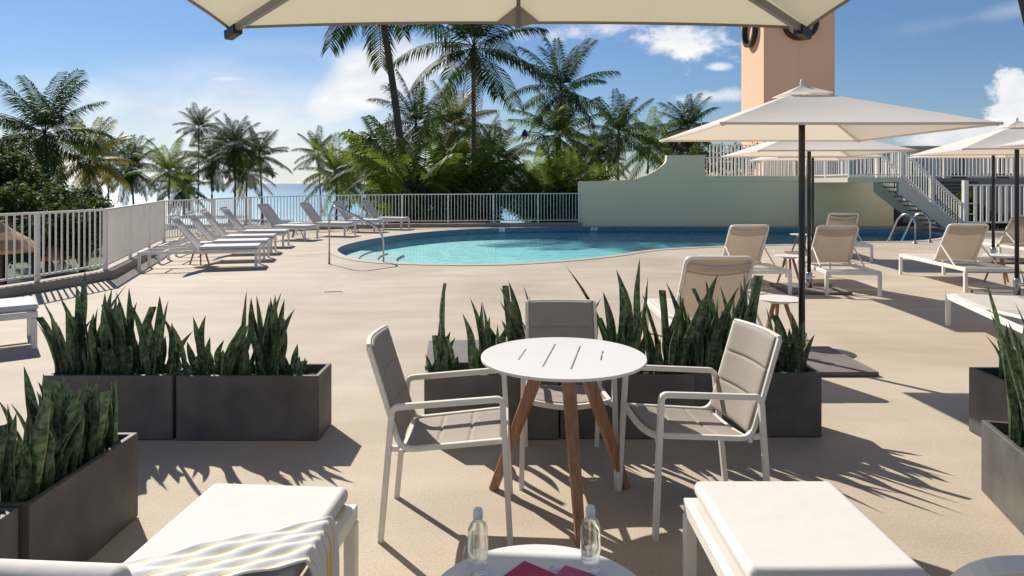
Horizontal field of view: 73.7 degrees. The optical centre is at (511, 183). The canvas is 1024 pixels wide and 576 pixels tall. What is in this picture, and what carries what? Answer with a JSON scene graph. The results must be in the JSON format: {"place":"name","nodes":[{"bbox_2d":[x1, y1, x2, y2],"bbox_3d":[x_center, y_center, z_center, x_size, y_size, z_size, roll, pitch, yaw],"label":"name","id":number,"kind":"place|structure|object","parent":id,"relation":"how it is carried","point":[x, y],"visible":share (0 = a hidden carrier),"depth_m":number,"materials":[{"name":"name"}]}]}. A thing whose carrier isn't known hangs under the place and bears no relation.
{"place":"outdoors","nodes":[
{"label":"outdoors","id":0,"kind":"place"},
{"bbox_2d":[4,248,143,284],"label":"lawn","id":1,"kind":"structure","parent":0,"point":[18,270],"depth_m":52.29,"materials":[{"name":"green plant"}]},
{"bbox_2d":[0,222,40,285],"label":"thatched umbrella","id":2,"kind":"object","parent":1,"relation":"on","point":[10,241],"visible":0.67,"depth_m":23.75,"materials":[{"name":"brown plant"}]},
{"bbox_2d":[0,207,54,284],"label":"broadleaf tree","id":3,"kind":"object","parent":1,"relation":"on","point":[25,233],"visible":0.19,"depth_m":27.46,"materials":[{"name":"green plant"}]},
{"bbox_2d":[0,147,56,284],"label":"broadleaf tree","id":4,"kind":"object","parent":1,"relation":"on","point":[32,176],"visible":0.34,"depth_m":33.42,"materials":[{"name":"green plant"}]},
{"bbox_2d":[0,178,73,280],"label":"broadleaf tree","id":5,"kind":"object","parent":1,"relation":"on","point":[12,196],"visible":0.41,"depth_m":29.54,"materials":[{"name":"green plant"}]},
{"bbox_2d":[0,68,115,195],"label":"palm tree","id":6,"kind":"object","parent":1,"relation":"on","point":[46,157],"visible":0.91,"depth_m":57.14,"materials":[{"name":"green plant"}]},
{"bbox_2d":[46,194,111,272],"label":"broadleaf tree","id":7,"kind":"object","parent":1,"relation":"on","point":[92,205],"visible":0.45,"depth_m":30.20,"materials":[{"name":"green plant"}]},
{"bbox_2d":[319,24,461,174],"bbox_3d":[-7.984,-6.024,39.269,11.137,25.321,12.037,0,0,17],"label":"palm tree","id":8,"kind":"object","parent":1,"relation":"on","point":[387,61],"visible":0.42,"depth_m":39.85,"materials":[{"name":"green plant"}]},
{"bbox_2d":[342,163,450,223],"bbox_3d":[-5.493,2.765,31.622,4.676,7.686,4.855,0,0,-22],"label":"young palm","id":9,"kind":"object","parent":1,"relation":"on","point":[388,209],"visible":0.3,"depth_m":30.71,"materials":[{"name":"green plant"}]},
{"bbox_2d":[335,110,520,222],"bbox_3d":[-3.879,1.524,31.128,8.744,10.168,8.415,0,0,0],"label":"young palm","id":10,"kind":"object","parent":1,"relation":"on","point":[387,176],"visible":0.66,"depth_m":30.62,"materials":[{"name":"green plant"}]},
{"bbox_2d":[397,175,459,222],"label":"shrub","id":11,"kind":"object","parent":1,"relation":"on","point":[423,218],"visible":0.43,"depth_m":30.00,"materials":[{"name":"green plant"}]},
{"bbox_2d":[385,138,525,210],"bbox_3d":[-2.799,2.275,31.828,5.994,8.666,5.773,0,0,-37],"label":"young palm","id":12,"kind":"object","parent":1,"relation":"on","point":[414,163],"visible":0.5,"depth_m":30.84,"materials":[{"name":"green plant"}]},
{"bbox_2d":[435,196,504,222],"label":"shrub","id":13,"kind":"object","parent":1,"relation":"on","point":[459,211],"visible":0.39,"depth_m":31.17,"materials":[{"name":"green plant"}]},
{"bbox_2d":[393,24,558,181],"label":"palm tree","id":14,"kind":"object","parent":1,"relation":"on","point":[473,64],"visible":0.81,"depth_m":46.25,"materials":[{"name":"green plant"}]},
{"bbox_2d":[422,144,542,215],"bbox_3d":[-1.409,2.399,32.642,5.831,8.420,6.629,0,0,0],"label":"young palm","id":15,"kind":"object","parent":1,"relation":"on","point":[495,187],"visible":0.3,"depth_m":31.75,"materials":[{"name":"green plant"}]},
{"bbox_2d":[481,166,577,222],"bbox_3d":[1.096,2.733,31.902,5.144,7.752,5.223,0,0,0],"label":"young palm","id":16,"kind":"object","parent":1,"relation":"on","point":[520,209],"visible":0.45,"depth_m":31.34,"materials":[{"name":"green plant"}]},
{"bbox_2d":[493,149,614,221],"bbox_3d":[2.254,2.553,31.737,5.394,8.110,5.195,0,0,20],"label":"young palm","id":17,"kind":"object","parent":1,"relation":"on","point":[552,164],"visible":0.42,"depth_m":30.64,"materials":[{"name":"green plant"}]},
{"bbox_2d":[501,83,610,173],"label":"palm tree","id":18,"kind":"object","parent":1,"relation":"on","point":[566,130],"visible":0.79,"depth_m":69.90,"materials":[{"name":"green plant"}]},
{"bbox_2d":[540,180,577,221],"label":"shrub","id":19,"kind":"object","parent":1,"relation":"on","point":[560,213],"visible":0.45,"depth_m":30.23,"materials":[{"name":"green plant"}]},
{"bbox_2d":[506,30,620,157],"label":"palm tree","id":20,"kind":"object","parent":1,"relation":"on","point":[558,80],"visible":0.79,"depth_m":70.03,"materials":[{"name":"green plant"}]},
{"bbox_2d":[508,143,624,219],"bbox_3d":[2.924,2.348,32.659,6.668,8.521,6.487,0,0,0],"label":"young palm","id":21,"kind":"object","parent":1,"relation":"on","point":[593,170],"visible":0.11,"depth_m":31.10,"materials":[{"name":"green plant"}]},
{"bbox_2d":[101,224,269,245],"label":"ground","id":22,"kind":"structure","parent":0,"point":[167,239],"depth_m":95.80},
{"bbox_2d":[49,113,136,197],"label":"palm tree","id":23,"kind":"object","parent":22,"relation":"on","point":[84,177],"visible":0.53,"depth_m":83.23,"materials":[{"name":"green plant"}]},
{"bbox_2d":[100,135,165,205],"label":"palm tree","id":24,"kind":"object","parent":22,"relation":"on","point":[133,180],"visible":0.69,"depth_m":119.99,"materials":[{"name":"green plant"}]},
{"bbox_2d":[123,138,206,223],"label":"palm tree","id":25,"kind":"object","parent":22,"relation":"on","point":[173,161],"visible":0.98,"depth_m":111.43,"materials":[{"name":"green plant"}]},
{"bbox_2d":[155,158,210,215],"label":"palm tree","id":26,"kind":"object","parent":22,"relation":"on","point":[180,195],"visible":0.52,"depth_m":141.40,"materials":[{"name":"green plant"}]},
{"bbox_2d":[172,102,220,212],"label":"palm tree","id":27,"kind":"object","parent":22,"relation":"on","point":[199,117],"visible":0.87,"depth_m":154.75,"materials":[{"name":"green plant"}]},
{"bbox_2d":[175,129,233,197],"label":"palm tree","id":28,"kind":"object","parent":22,"relation":"on","point":[208,175],"visible":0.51,"depth_m":117.40,"materials":[{"name":"green plant"}]},
{"bbox_2d":[200,113,276,215],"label":"palm tree","id":29,"kind":"object","parent":22,"relation":"on","point":[235,152],"visible":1,"depth_m":111.81,"materials":[{"name":"green plant"}]},
{"bbox_2d":[226,123,292,216],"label":"palm tree","id":30,"kind":"object","parent":22,"relation":"on","point":[267,165],"visible":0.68,"depth_m":125.34,"materials":[{"name":"green plant"}]},
{"bbox_2d":[298,132,370,219],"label":"palm tree","id":31,"kind":"object","parent":22,"relation":"on","point":[330,165],"visible":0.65,"depth_m":100.96,"materials":[{"name":"green plant"}]},
{"bbox_2d":[329,113,440,223],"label":"palm tree","id":32,"kind":"object","parent":22,"relation":"on","point":[342,174],"visible":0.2,"depth_m":72.95,"materials":[{"name":"green plant"}]},
{"bbox_2d":[366,69,470,155],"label":"palm tree","id":33,"kind":"object","parent":22,"relation":"on","point":[414,116],"visible":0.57,"depth_m":77.10,"materials":[{"name":"green plant"}]},
{"bbox_2d":[404,80,506,169],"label":"palm tree","id":34,"kind":"object","parent":22,"relation":"on","point":[454,132],"visible":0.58,"depth_m":80.45,"materials":[{"name":"green plant"}]},
{"bbox_2d":[470,120,539,222],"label":"palm tree","id":35,"kind":"object","parent":22,"relation":"on","point":[510,151],"visible":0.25,"depth_m":92.44,"materials":[{"name":"green plant"}]},
{"bbox_2d":[577,88,661,179],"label":"palm tree","id":36,"kind":"object","parent":22,"relation":"on","point":[622,119],"visible":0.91,"depth_m":89.99,"materials":[{"name":"green plant"}]},
{"bbox_2d":[615,106,689,179],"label":"palm tree","id":37,"kind":"object","parent":22,"relation":"on","point":[632,161],"visible":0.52,"depth_m":97.84,"materials":[{"name":"green plant"}]},
{"bbox_2d":[655,93,719,158],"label":"palm tree","id":38,"kind":"object","parent":22,"relation":"on","point":[688,122],"visible":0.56,"depth_m":104.50,"materials":[{"name":"green plant"}]},
{"bbox_2d":[41,184,528,224],"bbox_3d":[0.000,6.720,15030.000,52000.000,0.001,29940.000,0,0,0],"label":"sea","id":39,"kind":"structure","parent":0,"point":[284,189],"depth_m":269.33,"materials":[{"name":"liquid"}]},
{"bbox_2d":[0,226,1023,575],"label":"pool deck","id":40,"kind":"structure","parent":0,"point":[894,452],"depth_m":4.67,"materials":[{"name":"concrete"}]},
{"bbox_2d":[0,508,17,558],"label":"planter","id":41,"kind":"object","parent":40,"relation":"on","point":[8,533],"visible":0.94,"depth_m":2.48,"materials":[{"name":"concrete"}]},
{"bbox_2d":[0,296,38,349],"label":"sun lounger","id":42,"kind":"object","parent":40,"relation":"on","point":[28,305],"visible":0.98,"depth_m":6.59,"materials":[{"name":"white fabric"}]},
{"bbox_2d":[0,433,137,561],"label":"planter","id":43,"kind":"object","parent":40,"relation":"on","point":[84,512],"visible":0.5,"depth_m":2.87,"materials":[{"name":"concrete"}]},
{"bbox_2d":[0,390,80,501],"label":"snake plant","id":44,"kind":"object","parent":43,"relation":"on","point":[28,466],"visible":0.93,"depth_m":2.66,"materials":[{"name":"green plant"}]},
{"bbox_2d":[0,367,99,483],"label":"snake plant","id":45,"kind":"object","parent":43,"relation":"on","point":[64,419],"visible":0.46,"depth_m":2.96,"materials":[{"name":"green plant"}]},
{"bbox_2d":[38,374,117,462],"bbox_3d":[-1.936,1.051,3.104,0.382,0.408,0.375,0,0,0],"label":"snake plant","id":46,"kind":"object","parent":43,"relation":"on","point":[107,435],"visible":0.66,"depth_m":3.07,"materials":[{"name":"green plant"}]},
{"bbox_2d":[44,363,189,439],"bbox_3d":[-2.515,1.395,4.400,0.800,0.401,0.300,0,0,0],"label":"planter","id":47,"kind":"object","parent":40,"relation":"on","point":[146,406],"visible":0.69,"depth_m":4.25,"materials":[{"name":"concrete"}]},
{"bbox_2d":[36,273,126,373],"bbox_3d":[-2.788,0.916,4.406,0.462,0.678,0.400,0,0,-16],"label":"snake plant","id":48,"kind":"object","parent":47,"relation":"on","point":[76,352],"visible":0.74,"depth_m":4.33,"materials":[{"name":"green plant"}]},
{"bbox_2d":[96,290,155,373],"bbox_3d":[-2.507,0.975,4.395,0.373,0.561,0.375,0,0,0],"label":"snake plant","id":49,"kind":"object","parent":47,"relation":"on","point":[121,355],"visible":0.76,"depth_m":4.32,"materials":[{"name":"green plant"}]},
{"bbox_2d":[131,296,192,373],"bbox_3d":[-2.265,0.986,4.394,0.441,0.538,0.272,0,0,31],"label":"snake plant","id":50,"kind":"object","parent":47,"relation":"on","point":[153,350],"visible":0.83,"depth_m":4.34,"materials":[{"name":"green plant"}]},
{"bbox_2d":[0,483,358,575],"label":"sun lounger","id":51,"kind":"object","parent":40,"relation":"on","point":[217,511],"visible":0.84,"depth_m":2.40,"materials":[{"name":"white fabric"}]},
{"bbox_2d":[121,516,339,575],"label":"beach towel","id":52,"kind":"object","parent":51,"relation":"on","point":[313,545],"visible":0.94,"depth_m":2.10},
{"bbox_2d":[137,214,261,271],"bbox_3d":[-5.879,1.092,12.972,2.060,1.019,0.765,0,0,-15],"label":"sun lounger","id":53,"kind":"object","parent":40,"relation":"on","point":[187,233],"visible":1,"depth_m":12.84,"materials":[{"name":"white fabric"}]},
{"bbox_2d":[157,211,269,263],"bbox_3d":[-6.166,1.092,14.228,2.060,1.019,0.765,0,0,-13],"label":"sun lounger","id":54,"kind":"object","parent":40,"relation":"on","point":[201,227],"visible":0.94,"depth_m":14.11,"materials":[{"name":"white fabric"}]},
{"bbox_2d":[175,209,276,255],"bbox_3d":[-6.493,1.092,15.596,2.060,1.019,0.765,0,0,-12],"label":"sun lounger","id":55,"kind":"object","parent":40,"relation":"on","point":[215,224],"visible":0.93,"depth_m":15.47,"materials":[{"name":"white fabric"}]},
{"bbox_2d":[176,363,331,439],"bbox_3d":[-1.643,1.395,4.390,0.888,0.401,0.300,0,0,0],"label":"planter","id":56,"kind":"object","parent":40,"relation":"on","point":[214,406],"visible":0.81,"depth_m":4.24,"materials":[{"name":"concrete"}]},
{"bbox_2d":[171,315,249,374],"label":"snake plant","id":57,"kind":"object","parent":56,"relation":"on","point":[204,360],"visible":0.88,"depth_m":4.33,"materials":[{"name":"green plant"}]},
{"bbox_2d":[239,290,294,374],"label":"snake plant","id":58,"kind":"object","parent":56,"relation":"on","point":[267,341],"visible":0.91,"depth_m":4.40,"materials":[{"name":"green plant"}]},
{"bbox_2d":[244,203,317,240],"bbox_3d":[-6.663,1.092,19.558,2.060,1.019,0.765,0,0,12],"label":"sun lounger","id":59,"kind":"object","parent":40,"relation":"on","point":[271,216],"visible":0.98,"depth_m":19.43,"materials":[{"name":"white fabric"}]},
{"bbox_2d":[0,222,582,297],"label":"kerb","id":60,"kind":"structure","parent":40,"relation":"on","point":[119,267],"depth_m":12.02,"materials":[{"name":"concrete"}]},
{"bbox_2d":[0,209,107,281],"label":"railing","id":61,"kind":"object","parent":60,"relation":"on","point":[36,275],"visible":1,"depth_m":10.36,"materials":[{"name":"metal"}]},
{"bbox_2d":[103,200,164,269],"bbox_3d":[-7.785,0.940,14.300,0.055,1.030,5.959,0,0,-18],"label":"railing","id":62,"kind":"object","parent":60,"relation":"on","point":[134,228],"visible":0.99,"depth_m":13.35,"materials":[{"name":"metal"}]},
{"bbox_2d":[163,193,582,241],"bbox_3d":[-4.318,0.905,23.040,14.248,1.100,4.302,0,0,-37],"label":"railing","id":63,"kind":"object","parent":60,"relation":"on","point":[213,207],"visible":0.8,"depth_m":24.12,"materials":[{"name":"metal"}]},
{"bbox_2d":[366,325,512,546],"bbox_3d":[-0.337,1.160,3.265,0.686,0.882,0.526,0,0,0],"label":"dining chair","id":64,"kind":"object","parent":40,"relation":"on","point":[463,428],"visible":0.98,"depth_m":3.18,"materials":[{"name":"beige"}]},
{"bbox_2d":[424,362,558,438],"bbox_3d":[-0.128,1.395,4.420,0.840,0.401,0.330,0,0,0],"label":"planter","id":65,"kind":"object","parent":40,"relation":"on","point":[542,422],"visible":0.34,"depth_m":4.25,"materials":[{"name":"concrete"}]},
{"bbox_2d":[425,283,458,372],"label":"snake plant","id":66,"kind":"object","parent":65,"relation":"on","point":[445,359],"visible":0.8,"depth_m":4.34,"materials":[{"name":"green plant"}]},
{"bbox_2d":[462,299,505,373],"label":"snake plant","id":67,"kind":"object","parent":65,"relation":"on","point":[488,338],"visible":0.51,"depth_m":4.33,"materials":[{"name":"green plant"}]},
{"bbox_2d":[500,283,529,342],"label":"snake plant","id":68,"kind":"object","parent":65,"relation":"on","point":[514,328],"visible":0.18,"depth_m":4.39,"materials":[{"name":"green plant"}]},
{"bbox_2d":[441,544,635,575],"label":"side table","id":69,"kind":"object","parent":40,"relation":"on","point":[502,561],"visible":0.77,"depth_m":2.08,"materials":[{"name":"white metal"}]},
{"bbox_2d":[468,507,487,575],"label":"water bottle","id":70,"kind":"object","parent":69,"relation":"on","point":[477,545],"visible":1,"depth_m":1.98,"materials":[{"name":"clear plastic"}]},
{"bbox_2d":[580,504,600,574],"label":"water bottle","id":71,"kind":"object","parent":69,"relation":"on","point":[590,542],"visible":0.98,"depth_m":2.00,"materials":[{"name":"clear plastic"}]},
{"bbox_2d":[481,337,646,545],"bbox_3d":[0.256,1.234,3.410,0.822,0.748,0.822,0,0,0],"label":"dining table","id":72,"kind":"object","parent":40,"relation":"on","point":[565,361],"visible":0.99,"depth_m":3.35,"materials":[{"name":"white metal"}]},
{"bbox_2d":[519,299,618,489],"bbox_3d":[0.300,1.160,3.905,0.526,0.882,0.686,0,0,0],"label":"dining chair","id":73,"kind":"object","parent":40,"relation":"on","point":[574,318],"visible":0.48,"depth_m":4.15,"materials":[{"name":"beige"}]},
{"bbox_2d":[187,0,1023,39],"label":"cantilever umbrella","id":74,"kind":"object","parent":40,"relation":"on","point":[800,18],"visible":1,"depth_m":3.89,"materials":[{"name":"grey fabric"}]},
{"bbox_2d":[559,365,694,438],"bbox_3d":[0.722,1.395,4.430,0.840,0.401,0.330,0,0,0],"label":"planter","id":75,"kind":"object","parent":40,"relation":"on","point":[645,387],"visible":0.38,"depth_m":4.26,"materials":[{"name":"concrete"}]},
{"bbox_2d":[566,259,647,373],"bbox_3d":[0.676,0.869,4.459,0.520,0.773,0.425,0,0,-23],"label":"snake plant","id":76,"kind":"object","parent":75,"relation":"on","point":[630,329],"visible":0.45,"depth_m":4.41,"materials":[{"name":"green plant"}]},
{"bbox_2d":[641,290,702,373],"bbox_3d":[1.030,0.969,4.355,0.298,0.572,0.486,0,0,-30],"label":"snake plant","id":77,"kind":"object","parent":75,"relation":"on","point":[676,342],"visible":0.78,"depth_m":4.37,"materials":[{"name":"green plant"}]},
{"bbox_2d":[328,227,943,265],"bbox_3d":[3.849,1.593,20.949,19.096,0.009,10.371,0,0,-26],"label":"pool coping","id":78,"kind":"object","parent":40,"relation":"on","point":[334,251],"visible":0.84,"depth_m":15.70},
{"bbox_2d":[344,233,927,263],"bbox_3d":[3.850,1.945,20.949,18.657,0.290,9.932,0,0,-26],"label":"pool basin","id":79,"kind":"object","parent":40,"relation":"in","point":[500,248],"visible":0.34,"depth_m":21.85,"materials":[{"name":"liquid"}]},
{"bbox_2d":[338,227,942,253],"bbox_3d":[3.850,1.696,20.949,18.657,0.209,9.932,0,0,-26],"label":"pool tile band","id":80,"kind":"object","parent":79,"relation":"attached to","point":[405,237],"visible":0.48,"depth_m":24.34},
{"bbox_2d":[616,319,781,540],"bbox_3d":[0.925,1.160,3.372,0.686,0.882,0.526,0,0,-10],"label":"dining chair","id":81,"kind":"object","parent":40,"relation":"on","point":[741,380],"visible":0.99,"depth_m":3.35,"materials":[{"name":"beige"}]},
{"bbox_2d":[646,255,762,328],"bbox_3d":[1.800,1.111,6.325,0.765,0.979,2.050,0,0,0],"label":"sun lounger","id":82,"kind":"object","parent":40,"relation":"on","point":[700,271],"visible":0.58,"depth_m":6.03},
{"bbox_2d":[578,155,894,225],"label":"green wall","id":83,"kind":"structure","parent":40,"relation":"on","point":[677,190],"depth_m":25.62,"materials":[{"name":"paint"}]},
{"bbox_2d":[684,364,821,436],"bbox_3d":[1.530,1.394,4.460,0.840,0.404,0.330,0,0,0],"label":"planter","id":84,"kind":"object","parent":40,"relation":"on","point":[793,404],"visible":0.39,"depth_m":4.29,"materials":[{"name":"concrete"}]},
{"bbox_2d":[666,275,738,371],"bbox_3d":[1.217,0.922,4.420,0.362,0.660,0.458,0,0,0],"label":"snake plant","id":85,"kind":"object","parent":84,"relation":"on","point":[706,342],"visible":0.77,"depth_m":4.38,"materials":[{"name":"green plant"}]},
{"bbox_2d":[706,275,762,367],"bbox_3d":[1.473,0.916,4.451,0.306,0.672,0.420,0,0,0],"label":"snake plant","id":86,"kind":"object","parent":84,"relation":"on","point":[743,309],"visible":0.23,"depth_m":4.40,"materials":[{"name":"green plant"}]},
{"bbox_2d":[766,308,814,371],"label":"snake plant","id":87,"kind":"object","parent":84,"relation":"on","point":[794,351],"visible":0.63,"depth_m":4.38,"materials":[{"name":"green plant"}]},
{"bbox_2d":[722,224,791,294],"bbox_3d":[3.604,1.111,10.804,0.765,0.979,2.050,0,0,-2],"label":"sun lounger","id":88,"kind":"object","parent":40,"relation":"on","point":[746,239],"visible":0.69,"depth_m":10.48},
{"bbox_2d":[749,155,886,255],"bbox_3d":[6.740,0.267,15.300,2.207,2.658,2.207,0,0,4],"label":"patio umbrella","id":89,"kind":"object","parent":40,"relation":"on","point":[813,159],"visible":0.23,"depth_m":15.30,"materials":[{"name":"fabric"}]},
{"bbox_2d":[721,140,917,294],"bbox_3d":[4.460,0.331,10.250,2.102,2.531,2.102,0,0,4],"label":"patio umbrella","id":90,"kind":"object","parent":40,"relation":"on","point":[816,149],"visible":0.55,"depth_m":10.21,"materials":[{"name":"fabric"}]},
{"bbox_2d":[659,79,1003,375],"bbox_3d":[2.590,0.331,6.100,2.102,2.531,2.102,0,0,0],"label":"patio umbrella","id":91,"kind":"object","parent":40,"relation":"on","point":[801,114],"visible":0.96,"depth_m":5.90,"materials":[{"name":"fabric"}]},
{"bbox_2d":[784,225,881,296],"bbox_3d":[4.947,1.111,10.679,0.765,0.979,2.050,0,0,6],"label":"sun lounger","id":92,"kind":"object","parent":40,"relation":"on","point":[833,244],"visible":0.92,"depth_m":10.37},
{"bbox_2d":[683,481,1023,575],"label":"sun lounger","id":93,"kind":"object","parent":40,"relation":"on","point":[780,528],"visible":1,"depth_m":2.29,"materials":[{"name":"white fabric"}]},
{"bbox_2d":[894,178,1023,225],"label":"service wall","id":94,"kind":"structure","parent":40,"relation":"on","point":[953,186],"depth_m":25.73,"materials":[{"name":"metal"}]},
{"bbox_2d":[899,223,1019,291],"bbox_3d":[7.129,1.111,11.021,0.765,0.979,2.050,0,0,5],"label":"sun lounger","id":95,"kind":"object","parent":40,"relation":"on","point":[961,242],"visible":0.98,"depth_m":10.76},
{"bbox_2d":[908,155,1023,263],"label":"patio umbrella","id":96,"kind":"object","parent":40,"relation":"on","point":[993,250],"visible":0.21,"depth_m":13.99,"materials":[{"name":"fabric"}]},
{"bbox_2d":[910,117,1023,296],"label":"patio umbrella","id":97,"kind":"object","parent":40,"relation":"on","point":[988,143],"visible":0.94,"depth_m":9.59,"materials":[{"name":"fabric"}]},
{"bbox_2d":[945,293,1023,332],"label":"sun lounger","id":98,"kind":"object","parent":40,"relation":"on","point":[981,305],"visible":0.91,"depth_m":7.10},
{"bbox_2d":[969,367,1008,436],"bbox_3d":[3.130,1.391,3.970,0.360,0.411,0.880,0,0,0],"label":"planter","id":99,"kind":"object","parent":40,"relation":"on","point":[987,394],"visible":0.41,"depth_m":4.27,"materials":[{"name":"concrete"}]},
{"bbox_2d":[962,180,1023,223],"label":"picket fence","id":100,"kind":"object","parent":40,"relation":"on","point":[965,201],"visible":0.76,"depth_m":22.48,"materials":[{"name":"white paint"}]},
{"bbox_2d":[981,420,1023,534],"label":"planter","id":101,"kind":"object","parent":40,"relation":"on","point":[1002,471],"visible":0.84,"depth_m":3.31,"materials":[{"name":"concrete"}]},
{"bbox_2d":[984,268,1023,446],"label":"snake plant","id":102,"kind":"object","parent":101,"relation":"on","point":[1012,369],"visible":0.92,"depth_m":3.35,"materials":[{"name":"green plant"}]},
{"bbox_2d":[0,0,1023,183],"label":"sky","id":103,"kind":"structure","parent":0,"point":[148,59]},
{"bbox_2d":[806,152,961,230],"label":"staircase","id":104,"kind":"structure","parent":0,"point":[921,202],"depth_m":22.59,"materials":[{"name":"metal"}]},
{"bbox_2d":[814,146,1023,177],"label":"building","id":105,"kind":"structure","parent":0,"point":[922,148],"depth_m":38.50,"materials":[{"name":"beige paint"}]},
{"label":"terrace","id":106,"kind":"object","parent":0,"visible":0},
{"bbox_2d":[709,145,793,174],"bbox_3d":[12.450,-1.110,35.500,4.355,1.810,0.070,0,0,0],"label":"railing","id":107,"kind":"object","parent":106,"relation":"on","point":[745,163],"visible":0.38,"depth_m":35.47,"materials":[{"name":"metal"}]},
{"bbox_2d":[741,11,834,174],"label":"tower","id":108,"kind":"structure","parent":106,"relation":"on","point":[776,61],"depth_m":40.00,"materials":[{"name":"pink paint"}]},
{"bbox_2d":[866,156,1022,174],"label":"railing","id":109,"kind":"object","parent":106,"relation":"on","point":[974,173],"visible":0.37,"depth_m":35.96,"materials":[{"name":"metal"}]},
{"bbox_2d":[892,153,1023,177],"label":"railing","id":110,"kind":"object","parent":106,"relation":"on","point":[943,175],"visible":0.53,"depth_m":26.19,"materials":[{"name":"metal"}]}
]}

